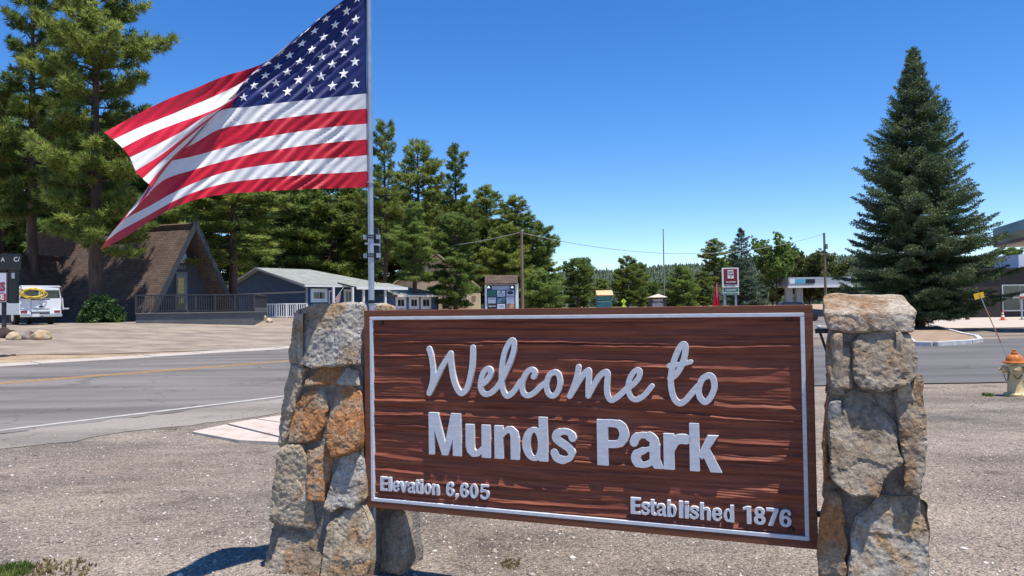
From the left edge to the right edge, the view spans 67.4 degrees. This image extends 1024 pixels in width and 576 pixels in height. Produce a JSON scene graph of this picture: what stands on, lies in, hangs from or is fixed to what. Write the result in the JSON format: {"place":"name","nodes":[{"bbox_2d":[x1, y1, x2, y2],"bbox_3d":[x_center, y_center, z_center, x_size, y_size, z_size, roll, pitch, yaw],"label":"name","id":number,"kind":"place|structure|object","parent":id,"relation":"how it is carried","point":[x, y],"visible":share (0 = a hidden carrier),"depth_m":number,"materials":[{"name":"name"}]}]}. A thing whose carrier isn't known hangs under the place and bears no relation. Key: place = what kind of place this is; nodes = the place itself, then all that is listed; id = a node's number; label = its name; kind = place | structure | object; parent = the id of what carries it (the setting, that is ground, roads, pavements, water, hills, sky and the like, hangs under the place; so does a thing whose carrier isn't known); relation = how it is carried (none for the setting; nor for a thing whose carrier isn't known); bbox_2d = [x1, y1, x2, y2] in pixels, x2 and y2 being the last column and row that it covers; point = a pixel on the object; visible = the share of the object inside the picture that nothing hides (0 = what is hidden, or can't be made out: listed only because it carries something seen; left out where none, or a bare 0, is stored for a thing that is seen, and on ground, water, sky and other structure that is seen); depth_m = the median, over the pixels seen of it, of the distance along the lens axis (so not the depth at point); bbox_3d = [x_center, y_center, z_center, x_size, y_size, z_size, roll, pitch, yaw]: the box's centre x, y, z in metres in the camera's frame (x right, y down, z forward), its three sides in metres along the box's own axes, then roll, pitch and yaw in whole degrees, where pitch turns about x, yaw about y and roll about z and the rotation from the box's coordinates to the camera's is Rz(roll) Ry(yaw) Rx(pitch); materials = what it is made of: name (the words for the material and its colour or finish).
{"place":"outdoors","nodes":[
{"label":"outdoors","id":0,"kind":"place"},
{"bbox_2d":[0,559,34,575],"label":"grass","id":1,"kind":"structure","parent":0,"point":[12,569],"depth_m":4.56,"materials":[{"name":"plant"}]},
{"bbox_2d":[0,317,292,354],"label":"yard","id":2,"kind":"structure","parent":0,"point":[95,338],"depth_m":36.16,"materials":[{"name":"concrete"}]},
{"bbox_2d":[0,327,11,337],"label":"boulder","id":3,"kind":"object","parent":2,"relation":"on","point":[4,331],"visible":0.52,"depth_m":33.07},
{"bbox_2d":[0,271,18,326],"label":"shop sign","id":4,"kind":"object","parent":2,"relation":"on","point":[9,286],"visible":0.98,"depth_m":36.03,"materials":[{"name":"black plastic"}]},
{"bbox_2d":[0,254,21,322],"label":"shop sign","id":5,"kind":"object","parent":2,"relation":"on","point":[10,261],"visible":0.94,"depth_m":47.07,"materials":[{"name":"black plastic"}]},
{"bbox_2d":[5,332,21,339],"bbox_3d":[-21.233,2.104,32.742,0.600,0.496,0.602,-1,-1,8],"label":"boulder","id":6,"kind":"object","parent":2,"relation":"on","point":[13,336],"visible":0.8,"depth_m":32.53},
{"bbox_2d":[19,330,33,339],"bbox_3d":[-21.026,2.093,33.173,0.592,0.593,0.811,-1,-1,1],"label":"boulder","id":7,"kind":"object","parent":2,"relation":"on","point":[26,334],"visible":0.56,"depth_m":32.92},
{"bbox_2d":[0,285,68,324],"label":"service truck","id":8,"kind":"object","parent":2,"relation":"on","point":[48,306],"visible":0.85,"depth_m":41.66,"materials":[{"name":"white paint"}]},
{"bbox_2d":[19,287,47,298],"bbox_3d":[-25.647,0.283,41.167,0.256,0.623,1.351,-2,-2,41],"label":"hose coil","id":9,"kind":"object","parent":8,"relation":"hanging from","point":[34,297],"visible":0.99,"depth_m":41.13,"materials":[{"name":"rubber"}]},
{"bbox_2d":[29,330,51,339],"bbox_3d":[-20.339,2.112,33.214,0.724,0.601,0.792,-2,-2,33],"label":"boulder","id":10,"kind":"object","parent":2,"relation":"on","point":[41,335],"visible":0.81,"depth_m":32.98,"materials":[{"name":"stone"}]},
{"bbox_2d":[0,0,110,278],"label":"pine tree","id":11,"kind":"object","parent":2,"relation":"on","point":[33,111],"visible":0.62,"depth_m":51.18,"materials":[{"name":"green plant"}]},
{"bbox_2d":[14,0,180,298],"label":"pine tree","id":12,"kind":"object","parent":2,"relation":"on","point":[87,36],"visible":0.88,"depth_m":46.66,"materials":[{"name":"green plant"}]},
{"bbox_2d":[75,292,127,322],"bbox_3d":[-24.618,1.274,45.966,3.008,2.138,2.588,-1,-1,0],"label":"bush","id":13,"kind":"object","parent":2,"relation":"on","point":[98,309],"visible":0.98,"depth_m":45.52,"materials":[{"name":"green plant"}]},
{"bbox_2d":[0,219,237,322],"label":"gabled house","id":14,"kind":"structure","parent":2,"relation":"on","point":[159,267],"depth_m":52.26,"materials":[{"name":"brown"}]},
{"bbox_2d":[175,272,186,309],"bbox_3d":[-22.513,0.191,52.307,0.070,2.591,0.853,-2,-2,35],"label":"door","id":15,"kind":"structure","parent":14,"relation":"in","point":[177,273],"depth_m":52.36,"materials":[{"name":"grey paint"}]},
{"bbox_2d":[135,294,268,324],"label":"deck","id":16,"kind":"structure","parent":2,"relation":"on","point":[259,311],"depth_m":45.04,"materials":[{"name":"wood"}]},
{"bbox_2d":[178,190,293,311],"bbox_3d":[-19.979,-3.512,55.068,9.255,11.643,8.702,-2,-2,27],"label":"pine tree","id":17,"kind":"object","parent":2,"relation":"on","point":[243,249],"visible":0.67,"depth_m":54.59,"materials":[{"name":"green plant"}]},
{"bbox_2d":[267,303,307,317],"bbox_3d":[-17.557,1.730,58.481,4.030,1.098,0.090,0,-2,-30],"label":"white railing","id":18,"kind":"object","parent":2,"relation":"on","point":[275,312],"visible":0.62,"depth_m":58.54,"materials":[{"name":"paint"}]},
{"bbox_2d":[227,267,449,317],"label":"blue building","id":19,"kind":"structure","parent":2,"relation":"on","point":[277,286],"depth_m":65.58,"materials":[{"name":"blue"}]},
{"bbox_2d":[310,289,327,301],"bbox_3d":[-15.816,0.616,62.968,0.075,1.117,1.669,-2,-2,38],"label":"window","id":20,"kind":"structure","parent":19,"relation":"in","point":[316,295],"depth_m":62.89,"materials":[{"name":"white paint"}]},
{"bbox_2d":[344,289,350,301],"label":"window","id":21,"kind":"structure","parent":19,"relation":"in","point":[347,292],"depth_m":65.23,"materials":[{"name":"white paint"}]},
{"bbox_2d":[395,297,405,307],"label":"window","id":22,"kind":"structure","parent":19,"relation":"in","point":[400,302],"depth_m":70.03,"materials":[{"name":"white paint"}]},
{"bbox_2d":[409,297,418,308],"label":"window","id":23,"kind":"structure","parent":19,"relation":"in","point":[413,301],"depth_m":71.39,"materials":[{"name":"white paint"}]},
{"bbox_2d":[420,297,430,308],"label":"window","id":24,"kind":"structure","parent":19,"relation":"in","point":[425,302],"depth_m":72.56,"materials":[{"name":"white paint"}]},
{"bbox_2d":[485,275,518,308],"bbox_3d":[-0.612,0.979,46.310,2.010,3.520,1.280,-1,-1,0],"label":"notice kiosk","id":25,"kind":"object","parent":2,"relation":"on","point":[501,291],"visible":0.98,"depth_m":45.94,"materials":[{"name":"white paint"}]},
{"bbox_2d":[0,317,825,433],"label":"road","id":26,"kind":"structure","parent":0,"point":[35,401],"depth_m":16.03,"materials":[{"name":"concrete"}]},
{"bbox_2d":[0,396,283,430],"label":"edge line","id":27,"kind":"object","parent":26,"relation":"on","point":[136,413],"visible":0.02,"depth_m":11.62,"materials":[{"name":"white paint"}]},
{"bbox_2d":[0,361,286,383],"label":"line","id":28,"kind":"object","parent":26,"relation":"on","point":[132,373],"visible":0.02,"depth_m":19.40,"materials":[{"name":"yellow paint"}]},
{"bbox_2d":[0,319,823,382],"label":"line","id":29,"kind":"object","parent":26,"relation":"on","point":[147,371],"visible":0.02,"depth_m":19.72,"materials":[{"name":"yellow paint"}]},
{"bbox_2d":[713,283,719,305],"bbox_3d":[15.405,1.186,57.982,0.564,3.193,0.153,-1,-1,0],"label":"feather banner","id":30,"kind":"object","parent":26,"relation":"on","point":[716,301],"visible":0.85,"depth_m":58.00,"materials":[{"name":"red fabric"}]},
{"bbox_2d":[777,302,823,320],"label":"parked car","id":31,"kind":"object","parent":26,"relation":"on","point":[817,313],"visible":0.24,"depth_m":65.19,"materials":[{"name":"blue paint"}]},
{"bbox_2d":[0,333,827,448],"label":"road shoulder","id":32,"kind":"object","parent":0,"point":[67,433],"visible":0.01,"depth_m":10.66},
{"bbox_2d":[0,304,1023,575],"bbox_3d":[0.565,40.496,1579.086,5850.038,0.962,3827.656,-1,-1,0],"label":"ground","id":33,"kind":"structure","parent":0,"point":[128,468],"depth_m":5.73,"materials":[{"name":"gravel"}]},
{"bbox_2d":[0,96,26,231],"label":"pine tree","id":34,"kind":"object","parent":33,"relation":"on","point":[3,221],"visible":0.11,"depth_m":58.27,"materials":[{"name":"green plant"}]},
{"bbox_2d":[0,116,81,253],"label":"pine tree","id":35,"kind":"object","parent":33,"relation":"on","point":[5,240],"visible":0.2,"depth_m":77.37,"materials":[{"name":"green plant"}]},
{"bbox_2d":[7,556,96,575],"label":"dry grass","id":36,"kind":"structure","parent":33,"relation":"on","point":[47,563],"depth_m":4.61,"materials":[{"name":"plant"}]},
{"bbox_2d":[6,138,132,253],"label":"pine tree","id":37,"kind":"object","parent":33,"relation":"on","point":[70,219],"visible":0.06,"depth_m":79.36,"materials":[{"name":"green plant"}]},
{"bbox_2d":[41,119,172,224],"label":"pine tree","id":38,"kind":"object","parent":33,"relation":"on","point":[141,184],"visible":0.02,"depth_m":84.75,"materials":[{"name":"green plant"}]},
{"bbox_2d":[0,346,289,366],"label":"gutter","id":39,"kind":"object","parent":33,"relation":"on","point":[124,357],"visible":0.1,"depth_m":26.22,"materials":[{"name":"concrete"}]},
{"bbox_2d":[138,193,220,227],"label":"pine tree","id":40,"kind":"object","parent":33,"relation":"on","point":[176,214],"visible":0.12,"depth_m":80.89,"materials":[{"name":"green plant"}]},
{"bbox_2d":[161,196,272,285],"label":"pine tree","id":41,"kind":"object","parent":33,"relation":"on","point":[225,275],"visible":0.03,"depth_m":96.83,"materials":[{"name":"green plant"}]},
{"bbox_2d":[192,415,280,444],"bbox_3d":[-2.924,1.831,9.975,2.012,0.060,1.991,-1,-1,17],"label":"concrete pad","id":42,"kind":"object","parent":33,"relation":"on","point":[264,430],"visible":0.39,"depth_m":9.65,"materials":[{"name":"concrete"}]},
{"bbox_2d":[217,190,304,283],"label":"pine tree","id":43,"kind":"object","parent":33,"relation":"on","point":[236,207],"visible":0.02,"depth_m":99.30,"materials":[{"name":"green plant"}]},
{"bbox_2d":[225,188,330,283],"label":"pine tree","id":44,"kind":"object","parent":33,"relation":"on","point":[300,200],"visible":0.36,"depth_m":86.62,"materials":[{"name":"green plant"}]},
{"bbox_2d":[265,187,391,279],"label":"pine tree","id":45,"kind":"object","parent":33,"relation":"on","point":[339,211],"visible":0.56,"depth_m":89.94,"materials":[{"name":"green plant"}]},
{"bbox_2d":[264,302,423,575],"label":"stone pillar","id":46,"kind":"structure","parent":33,"relation":"on","point":[321,518],"depth_m":4.51,"materials":[{"name":"stone"}]},
{"bbox_2d":[364,305,817,549],"bbox_3d":[0.287,0.671,4.027,2.426,1.132,0.056,-1,-2,21],"label":"welcome sign","id":47,"kind":"object","parent":46,"relation":"attached to","point":[691,421],"visible":1,"depth_m":3.94,"materials":[{"name":"brown wood"}]},
{"bbox_2d":[326,187,390,277],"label":"pine tree","id":48,"kind":"object","parent":33,"relation":"on","point":[364,192],"visible":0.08,"depth_m":99.24,"materials":[{"name":"green plant"}]},
{"bbox_2d":[366,0,376,559],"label":"flagpole","id":49,"kind":"object","parent":33,"relation":"on","point":[371,301],"visible":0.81,"depth_m":4.54,"materials":[{"name":"metal"}]},
{"bbox_2d":[101,0,373,248],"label":"flag","id":50,"kind":"object","parent":49,"relation":"attached to","point":[292,115],"visible":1,"depth_m":4.23,"materials":[{"name":"fabric"}]},
{"bbox_2d":[363,228,380,282],"bbox_3d":[-0.831,-0.194,4.571,0.098,0.333,0.121,-1,-1,0],"label":"strapped box","id":51,"kind":"object","parent":49,"relation":"attached to","point":[377,247],"visible":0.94,"depth_m":4.56,"materials":[{"name":"black plastic"}]},
{"bbox_2d":[348,118,411,282],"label":"pine tree","id":52,"kind":"object","parent":33,"relation":"on","point":[393,212],"visible":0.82,"depth_m":83.70,"materials":[{"name":"green plant"}]},
{"bbox_2d":[362,187,422,283],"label":"pine tree","id":53,"kind":"object","parent":33,"relation":"on","point":[393,264],"visible":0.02,"depth_m":109.69,"materials":[{"name":"green plant"}]},
{"bbox_2d":[384,201,448,309],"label":"pine tree","id":54,"kind":"object","parent":33,"relation":"on","point":[414,249],"visible":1,"depth_m":71.53,"materials":[{"name":"green plant"}]},
{"bbox_2d":[387,137,450,262],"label":"pine tree","id":55,"kind":"object","parent":33,"relation":"on","point":[415,179],"visible":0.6,"depth_m":87.42,"materials":[{"name":"green plant"}]},
{"bbox_2d":[393,254,481,309],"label":"beige house","id":56,"kind":"structure","parent":33,"relation":"on","point":[474,298],"depth_m":84.03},
{"bbox_2d":[415,190,469,266],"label":"pine tree","id":57,"kind":"object","parent":33,"relation":"on","point":[440,193],"visible":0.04,"depth_m":99.17,"materials":[{"name":"green plant"}]},
{"bbox_2d":[425,211,484,308],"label":"pine tree","id":58,"kind":"object","parent":33,"relation":"on","point":[460,258],"visible":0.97,"depth_m":73.18,"materials":[{"name":"green plant"}]},
{"bbox_2d":[425,141,493,260],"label":"pine tree","id":59,"kind":"object","parent":33,"relation":"on","point":[461,202],"visible":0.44,"depth_m":91.83,"materials":[{"name":"green plant"}]},
{"bbox_2d":[433,210,503,304],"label":"pine tree","id":60,"kind":"object","parent":33,"relation":"on","point":[479,280],"visible":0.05,"depth_m":101.95,"materials":[{"name":"green plant"}]},
{"bbox_2d":[461,184,511,273],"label":"pine tree","id":61,"kind":"object","parent":33,"relation":"on","point":[485,200],"visible":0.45,"depth_m":95.12,"materials":[{"name":"green plant"}]},
{"bbox_2d":[474,221,544,305],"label":"pine tree","id":62,"kind":"object","parent":33,"relation":"on","point":[512,261],"visible":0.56,"depth_m":89.16,"materials":[{"name":"green plant"}]},
{"bbox_2d":[500,557,520,568],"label":"dry grass","id":63,"kind":"structure","parent":33,"relation":"on","point":[518,562],"depth_m":4.62,"materials":[{"name":"plant"}]},
{"bbox_2d":[492,194,542,271],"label":"pine tree","id":64,"kind":"object","parent":33,"relation":"on","point":[515,218],"visible":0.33,"depth_m":97.21,"materials":[{"name":"green plant"}]},
{"bbox_2d":[520,231,523,307],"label":"utility pole","id":65,"kind":"object","parent":33,"relation":"on","point":[522,273],"visible":0.81,"depth_m":65.96,"materials":[{"name":"brown wood"}]},
{"bbox_2d":[516,221,567,302],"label":"pine tree","id":66,"kind":"object","parent":33,"relation":"on","point":[543,251],"visible":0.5,"depth_m":95.14,"materials":[{"name":"green plant"}]},
{"bbox_2d":[518,269,569,307],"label":"pine tree","id":67,"kind":"object","parent":33,"relation":"on","point":[536,289],"visible":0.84,"depth_m":69.34,"materials":[{"name":"green plant"}]},
{"bbox_2d":[525,238,564,298],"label":"pine tree","id":68,"kind":"object","parent":33,"relation":"on","point":[552,264],"visible":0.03,"depth_m":117.76,"materials":[{"name":"green plant"}]},
{"bbox_2d":[551,273,566,307],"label":"pine tree","id":69,"kind":"object","parent":33,"relation":"on","point":[559,293],"visible":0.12,"depth_m":111.33,"materials":[{"name":"green plant"}]},
{"bbox_2d":[561,257,595,307],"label":"pine tree","id":70,"kind":"object","parent":33,"relation":"on","point":[583,270],"visible":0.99,"depth_m":89.48,"materials":[{"name":"green plant"}]},
{"bbox_2d":[581,257,596,307],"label":"pine tree","id":71,"kind":"object","parent":33,"relation":"on","point":[590,288],"visible":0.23,"depth_m":117.70,"materials":[{"name":"green plant"}]},
{"bbox_2d":[591,278,613,306],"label":"pine tree","id":72,"kind":"object","parent":33,"relation":"on","point":[600,286],"visible":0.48,"depth_m":123.50,"materials":[{"name":"green plant"}]},
{"bbox_2d":[595,290,612,306],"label":"building","id":73,"kind":"structure","parent":33,"relation":"on","point":[603,294],"depth_m":72.00,"materials":[{"name":"teal paint"}]},
{"bbox_2d":[606,255,652,306],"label":"pine tree","id":74,"kind":"object","parent":33,"relation":"on","point":[631,296],"visible":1,"depth_m":99.39,"materials":[{"name":"green plant"}]},
{"bbox_2d":[628,262,651,306],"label":"pine tree","id":75,"kind":"object","parent":33,"relation":"on","point":[643,297],"visible":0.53,"depth_m":103.56,"materials":[{"name":"green plant"}]},
{"bbox_2d":[642,281,660,306],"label":"pine tree","id":76,"kind":"object","parent":33,"relation":"on","point":[653,288],"visible":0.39,"depth_m":125.50,"materials":[{"name":"green plant"}]},
{"bbox_2d":[647,294,665,306],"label":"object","id":77,"kind":"object","parent":33,"relation":"on","point":[654,301],"visible":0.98,"depth_m":80.07,"materials":[{"name":"stone"}]},
{"bbox_2d":[663,228,664,297],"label":"bare flagpole","id":78,"kind":"object","parent":33,"relation":"on","point":[663,264],"visible":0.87,"depth_m":92.04,"materials":[{"name":"grey metal"}]},
{"bbox_2d":[656,265,701,306],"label":"pine tree","id":79,"kind":"object","parent":33,"relation":"on","point":[686,285],"visible":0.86,"depth_m":95.60,"materials":[{"name":"green plant"}]},
{"bbox_2d":[692,271,721,305],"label":"pine tree","id":80,"kind":"object","parent":33,"relation":"on","point":[705,280],"visible":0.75,"depth_m":101.56,"materials":[{"name":"green plant"}]},
{"bbox_2d":[693,238,730,292],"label":"pine tree","id":81,"kind":"object","parent":33,"relation":"on","point":[714,258],"visible":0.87,"depth_m":107.44,"materials":[{"name":"green plant"}]},
{"bbox_2d":[722,268,738,305],"bbox_3d":[17.097,0.756,60.045,1.303,4.697,0.197,-1,-1,0],"label":"property sign","id":82,"kind":"object","parent":33,"relation":"on","point":[730,277],"visible":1,"depth_m":60.01,"materials":[{"name":"metal"}]},
{"bbox_2d":[719,245,745,287],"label":"pine tree","id":83,"kind":"object","parent":33,"relation":"on","point":[731,250],"visible":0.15,"depth_m":115.89,"materials":[{"name":"green plant"}]},
{"bbox_2d":[718,227,770,305],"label":"spruce tree","id":84,"kind":"object","parent":33,"relation":"on","point":[747,280],"visible":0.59,"depth_m":91.51,"materials":[{"name":"plant"}]},
{"bbox_2d":[755,272,784,304],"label":"leafy tree","id":85,"kind":"object","parent":33,"relation":"on","point":[781,293],"visible":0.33,"depth_m":129.11,"materials":[{"name":"green plant"}]},
{"bbox_2d":[746,231,799,304],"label":"leafy tree","id":86,"kind":"object","parent":33,"relation":"on","point":[778,266],"visible":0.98,"depth_m":111.28,"materials":[{"name":"green plant"}]},
{"bbox_2d":[767,277,852,302],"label":"grey canopy","id":87,"kind":"object","parent":33,"relation":"on","point":[797,284],"visible":0.74,"depth_m":108.05,"materials":[{"name":"metal"}]},
{"bbox_2d":[786,244,841,304],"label":"leafy tree","id":88,"kind":"object","parent":33,"relation":"on","point":[812,265],"visible":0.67,"depth_m":116.31,"materials":[{"name":"green plant"}]},
{"bbox_2d":[821,233,833,295],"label":"utility pole","id":89,"kind":"object","parent":33,"relation":"on","point":[825,247],"visible":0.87,"depth_m":91.96,"materials":[{"name":"brown wood"}]},
{"bbox_2d":[524,233,821,253],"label":"overhead wire","id":90,"kind":"object","parent":89,"relation":"attached to","point":[668,253],"visible":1,"depth_m":77.00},
{"bbox_2d":[806,259,857,301],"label":"leafy tree","id":91,"kind":"object","parent":33,"relation":"on","point":[843,267],"visible":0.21,"depth_m":122.15,"materials":[{"name":"green plant"}]},
{"bbox_2d":[816,293,930,575],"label":"stone pillar","id":92,"kind":"structure","parent":33,"relation":"on","point":[873,520],"depth_m":3.34,"materials":[{"name":"stone"}]},
{"bbox_2d":[815,328,827,350],"bbox_3d":[1.457,0.330,3.583,0.075,0.300,0.050,-1,-2,21],"label":"steel bracket","id":93,"kind":"object","parent":92,"relation":"attached to","point":[820,331],"visible":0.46,"depth_m":3.58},
{"bbox_2d":[817,324,982,345],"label":"planting island","id":94,"kind":"structure","parent":33,"relation":"on","point":[933,335],"depth_m":30.55,"materials":[{"name":"concrete"}]},
{"bbox_2d":[821,45,1023,326],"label":"spruce tree","id":95,"kind":"object","parent":94,"relation":"on","point":[910,214],"visible":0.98,"depth_m":40.24,"materials":[{"name":"plant"}]},
{"bbox_2d":[929,255,1023,317],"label":"dark building","id":96,"kind":"structure","parent":33,"relation":"on","point":[1014,283],"depth_m":69.98,"materials":[{"name":"metal"}]},
{"bbox_2d":[1001,285,1023,310],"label":"window","id":97,"kind":"structure","parent":96,"relation":"in","point":[1014,304],"depth_m":69.85,"materials":[{"name":"glass"}]},
{"bbox_2d":[973,292,1023,396],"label":"fire hydrant","id":98,"kind":"object","parent":33,"relation":"on","point":[1014,363],"visible":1,"depth_m":12.33,"materials":[{"name":"metal"}]},
{"bbox_2d":[991,247,1023,267],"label":"pine tree","id":99,"kind":"object","parent":33,"relation":"on","point":[1014,250],"visible":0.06,"depth_m":119.24,"materials":[{"name":"green plant"}]},
{"bbox_2d":[993,219,1023,247],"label":"fuel canopy","id":100,"kind":"object","parent":33,"relation":"on","point":[1015,236],"visible":0.67,"depth_m":39.17,"materials":[{"name":"grey metal"}]},
{"bbox_2d":[0,0,1023,273],"label":"sky","id":101,"kind":"structure","parent":0,"point":[618,123],"materials":[{"name":"blue"}]},
{"bbox_2d":[813,338,1023,384],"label":"side drive","id":102,"kind":"structure","parent":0,"point":[974,363],"depth_m":19.39,"materials":[{"name":"asphalt"}]},
{"bbox_2d":[927,317,1023,327],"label":"apron","id":103,"kind":"object","parent":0,"point":[984,322],"visible":0.56,"depth_m":52.18,"materials":[{"name":"concrete"}]},
{"bbox_3d":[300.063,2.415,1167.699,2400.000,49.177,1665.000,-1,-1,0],"label":"hills","id":104,"kind":"structure","parent":0,"visible":0},
{"bbox_2d":[481,254,969,308],"bbox_3d":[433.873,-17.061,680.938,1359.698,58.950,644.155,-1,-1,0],"label":"hill forest","id":105,"kind":"object","parent":104,"relation":"on","point":[654,271],"visible":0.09,"depth_m":617.50,"materials":[{"name":"plant"}]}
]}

